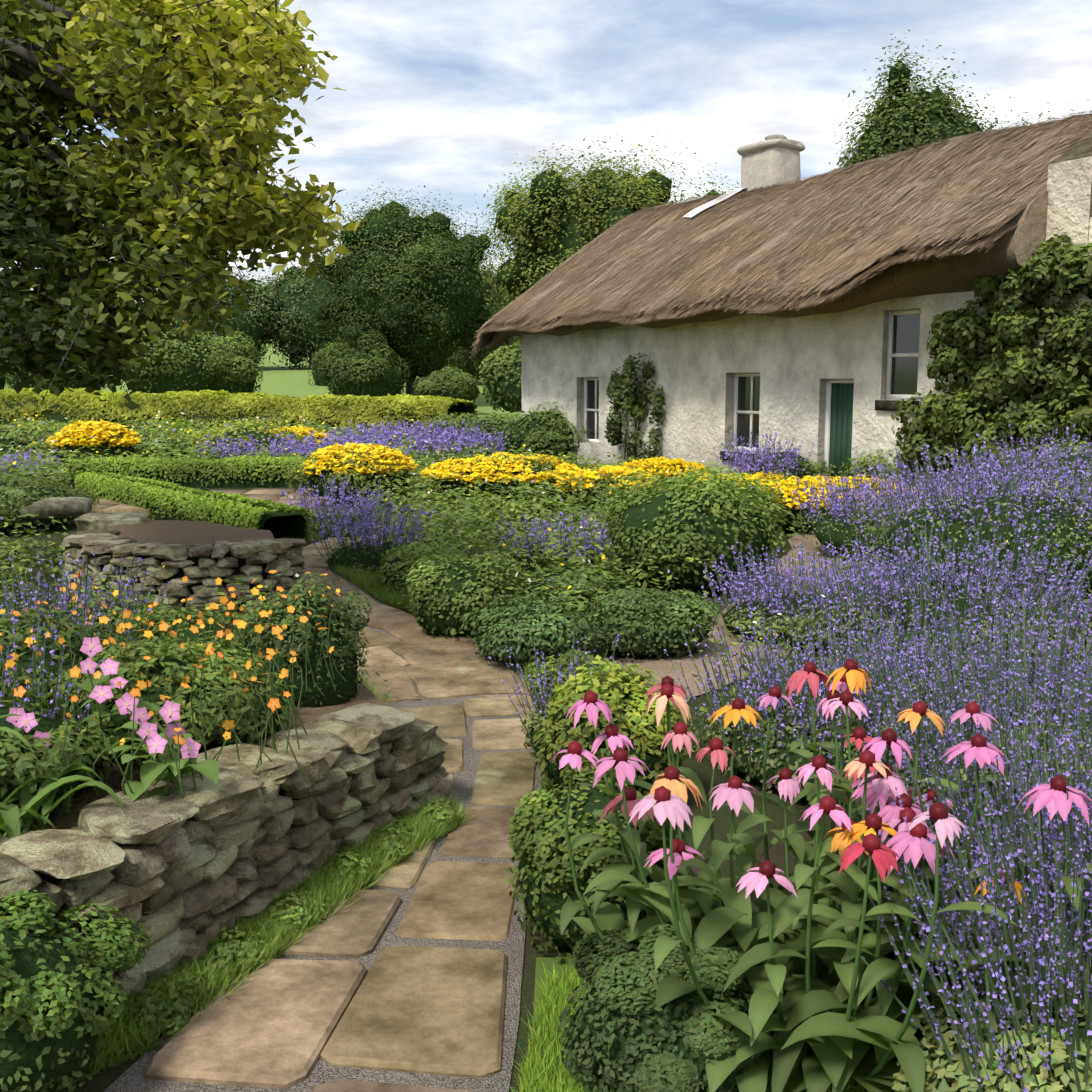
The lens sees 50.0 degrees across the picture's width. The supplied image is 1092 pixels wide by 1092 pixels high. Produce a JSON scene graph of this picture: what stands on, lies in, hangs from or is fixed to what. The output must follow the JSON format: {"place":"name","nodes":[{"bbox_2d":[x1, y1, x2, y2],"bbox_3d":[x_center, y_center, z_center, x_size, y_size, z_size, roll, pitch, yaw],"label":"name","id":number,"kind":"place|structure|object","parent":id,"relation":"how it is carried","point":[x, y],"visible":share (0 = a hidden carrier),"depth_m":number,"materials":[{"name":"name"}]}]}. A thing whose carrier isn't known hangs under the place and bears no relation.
{"place":"outdoors","nodes":[
{"label":"outdoors","id":0,"kind":"place"},
{"bbox_2d":[61,530,307,620],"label":"stone wall","id":1,"kind":"structure","parent":0,"point":[252,551],"depth_m":8.15,"materials":[{"name":"grey stone"}]},
{"bbox_2d":[106,520,273,544],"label":"raised bed soil","id":2,"kind":"structure","parent":1,"relation":"on","point":[166,532],"depth_m":9.91,"materials":[{"name":"brown soil"}]},
{"bbox_2d":[20,497,147,531],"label":"boulders","id":3,"kind":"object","parent":2,"relation":"on","point":[53,507],"depth_m":10.93,"materials":[{"name":"grey stone"}]},
{"bbox_2d":[0,570,372,827],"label":"bed groundcover","id":4,"kind":"object","parent":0,"point":[47,762],"depth_m":4.17,"materials":[{"name":"green plant"}]},
{"bbox_2d":[2,680,386,835],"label":"raised bed soil","id":5,"kind":"structure","parent":0,"point":[80,801],"depth_m":3.79,"materials":[{"name":"brown soil"}]},
{"bbox_2d":[0,714,125,837],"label":"strap-like leaves","id":6,"kind":"object","parent":5,"relation":"on","point":[12,823],"visible":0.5,"depth_m":3.23,"materials":[{"name":"green plant"}]},
{"bbox_2d":[6,637,218,801],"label":"pink flowers","id":7,"kind":"object","parent":5,"relation":"on","point":[151,771],"depth_m":3.40,"materials":[{"name":"pink plant"}]},
{"bbox_2d":[0,570,368,798],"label":"orange flowers","id":8,"kind":"object","parent":5,"relation":"on","point":[269,714],"depth_m":3.98,"materials":[{"name":"orange plant"}]},
{"bbox_2d":[0,703,449,1023],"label":"dry stone wall","id":9,"kind":"structure","parent":0,"point":[194,871],"depth_m":3.42,"materials":[{"name":"grey stone"}]},
{"bbox_2d":[0,340,1091,1091],"bbox_3d":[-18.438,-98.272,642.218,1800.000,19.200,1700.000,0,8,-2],"label":"ground","id":10,"kind":"structure","parent":0,"point":[280,378],"depth_m":5.17,"materials":[{"name":"green plant"}]},
{"bbox_2d":[0,448,171,735],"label":"flowers","id":11,"kind":"object","parent":10,"relation":"on","point":[54,602],"depth_m":4.88,"materials":[{"name":"purple plant"}]},
{"bbox_2d":[0,0,360,415],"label":"tree","id":12,"kind":"object","parent":10,"relation":"on","point":[211,240],"depth_m":6.84,"materials":[{"name":"green plant"}]},
{"bbox_2d":[67,455,312,545],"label":"box hedges","id":13,"kind":"object","parent":10,"relation":"on","point":[152,492],"depth_m":15.28,"materials":[{"name":"green plant"}]},
{"bbox_2d":[63,488,339,522],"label":"garden path","id":14,"kind":"structure","parent":10,"relation":"on","point":[273,495],"depth_m":15.16,"materials":[{"name":"beige stone"}]},
{"bbox_2d":[0,387,478,434],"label":"hedge","id":15,"kind":"object","parent":10,"relation":"on","point":[343,408],"depth_m":35.76,"materials":[{"name":"green plant"}]},
{"bbox_2d":[56,796,459,1091],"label":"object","id":16,"kind":"object","parent":10,"relation":"on","point":[174,1024],"visible":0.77,"depth_m":3.35,"materials":[{"name":"green plant"}]},
{"bbox_2d":[103,521,542,1091],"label":"gravel","id":17,"kind":"structure","parent":10,"relation":"on","point":[135,1079],"depth_m":3.33,"materials":[{"name":"grey gravel"}]},
{"bbox_2d":[131,524,535,1091],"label":"path flagstones","id":18,"kind":"object","parent":10,"relation":"on","point":[285,1024],"visible":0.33,"depth_m":3.35,"materials":[{"name":"beige stone"}]},
{"bbox_2d":[0,401,920,712],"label":"border shrubs","id":19,"kind":"object","parent":10,"relation":"on","point":[630,601],"depth_m":8.92,"materials":[{"name":"green plant"}]},
{"bbox_2d":[75,504,874,1091],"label":"grass","id":20,"kind":"structure","parent":10,"relation":"on","point":[543,1068],"depth_m":3.24,"materials":[{"name":"green plant"}]},
{"bbox_2d":[0,889,150,1091],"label":"shrub","id":21,"kind":"object","parent":20,"relation":"on","point":[99,954],"depth_m":2.63,"materials":[{"name":"green plant"}]},
{"bbox_2d":[39,419,952,530],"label":"yellow flowers","id":22,"kind":"object","parent":10,"relation":"on","point":[324,454],"depth_m":15.35,"materials":[{"name":"yellow plant"}]},
{"bbox_2d":[196,415,813,572],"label":"catmint beds","id":23,"kind":"object","parent":10,"relation":"on","point":[469,439],"depth_m":12.62,"materials":[{"name":"purple plant"}]},
{"bbox_2d":[0,30,1089,412],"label":"trees","id":24,"kind":"object","parent":10,"relation":"on","point":[226,362],"depth_m":54.51,"materials":[{"name":"green plant"}]},
{"bbox_2d":[0,408,1091,732],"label":"foliage","id":25,"kind":"object","parent":10,"relation":"on","point":[446,511],"depth_m":12.68,"materials":[{"name":"green plant"}]},
{"bbox_2d":[532,957,591,1090],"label":"lawn base","id":26,"kind":"object","parent":10,"relation":"on","point":[549,963],"visible":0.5,"depth_m":3.34,"materials":[{"name":"green plant"}]},
{"bbox_2d":[506,649,777,1091],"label":"shrubs","id":27,"kind":"object","parent":10,"relation":"on","point":[610,975],"depth_m":3.23,"materials":[{"name":"green plant"}]},
{"bbox_2d":[488,591,1091,1091],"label":"lavender","id":28,"kind":"object","parent":10,"relation":"on","point":[1018,915],"depth_m":2.57,"materials":[{"name":"purple plant"}]},
{"bbox_2d":[521,156,1091,482],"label":"cottage walls","id":29,"kind":"structure","parent":10,"relation":"on","point":[796,362],"depth_m":16.39,"materials":[{"name":"white paint"}]},
{"bbox_2d":[584,309,920,477],"bbox_3d":[2.630,-2.057,17.538,0.108,2.520,7.991,-4,9,-28],"label":"cottage joinery","id":30,"kind":"object","parent":29,"relation":"in","point":[838,422],"visible":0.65,"depth_m":15.39,"materials":[{"name":"wood"}]},
{"bbox_2d":[587,314,919,447],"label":"window","id":31,"kind":"structure","parent":30,"relation":"in","point":[906,333],"depth_m":14.42,"materials":[{"name":"wood"}]},
{"bbox_2d":[489,114,1091,351],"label":"thatch roof","id":32,"kind":"structure","parent":29,"relation":"attached to","point":[1012,249],"depth_m":14.07,"materials":[{"name":"brown wicker"}]},
{"bbox_2d":[683,187,746,217],"bbox_3d":[3.047,-5.965,20.306,1.288,0.607,0.409,-1,8,-8],"label":"skylight","id":33,"kind":"object","parent":32,"relation":"on","point":[693,212],"visible":0.79,"depth_m":20.28},
{"bbox_2d":[737,134,804,192],"bbox_3d":[3.837,-6.325,20.087,0.819,1.383,1.074,-5,9,-30],"label":"chimney","id":34,"kind":"object","parent":32,"relation":"on","point":[772,160],"visible":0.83,"depth_m":19.71,"materials":[{"name":"white paint"}]},
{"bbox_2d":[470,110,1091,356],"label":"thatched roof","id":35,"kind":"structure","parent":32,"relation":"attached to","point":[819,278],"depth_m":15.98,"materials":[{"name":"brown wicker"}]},
{"bbox_2d":[720,133,1091,461],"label":"cottage sills coping","id":36,"kind":"object","parent":29,"relation":"attached to","point":[1082,148],"visible":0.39,"depth_m":12.29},
{"bbox_2d":[891,234,1091,493],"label":"climbing shrub","id":37,"kind":"object","parent":29,"relation":"attached to","point":[1068,344],"depth_m":12.36,"materials":[{"name":"green plant"}]},
{"bbox_2d":[552,658,1091,1091],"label":"coneflower clump","id":38,"kind":"object","parent":10,"relation":"on","point":[833,1039],"depth_m":2.78,"materials":[{"name":"green plant"}]},
{"bbox_2d":[662,423,1091,806],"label":"lavender","id":39,"kind":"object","parent":10,"relation":"on","point":[985,637],"depth_m":6.49,"materials":[{"name":"purple plant"}]},
{"bbox_2d":[0,0,1091,301],"label":"sky","id":40,"kind":"structure","parent":0,"point":[436,96],"materials":[{"name":"blue"}]},
{"bbox_2d":[604,352,665,464],"bbox_3d":[1.476,-2.084,19.079,0.766,2.149,1.578,-6,10,-36],"label":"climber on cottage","id":41,"kind":"object","parent":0,"point":[613,427],"depth_m":18.90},
{"bbox_2d":[482,525,855,717],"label":"dirt path","id":42,"kind":"structure","parent":0,"point":[661,667],"depth_m":7.06,"materials":[{"name":"beige soil"}]}
]}

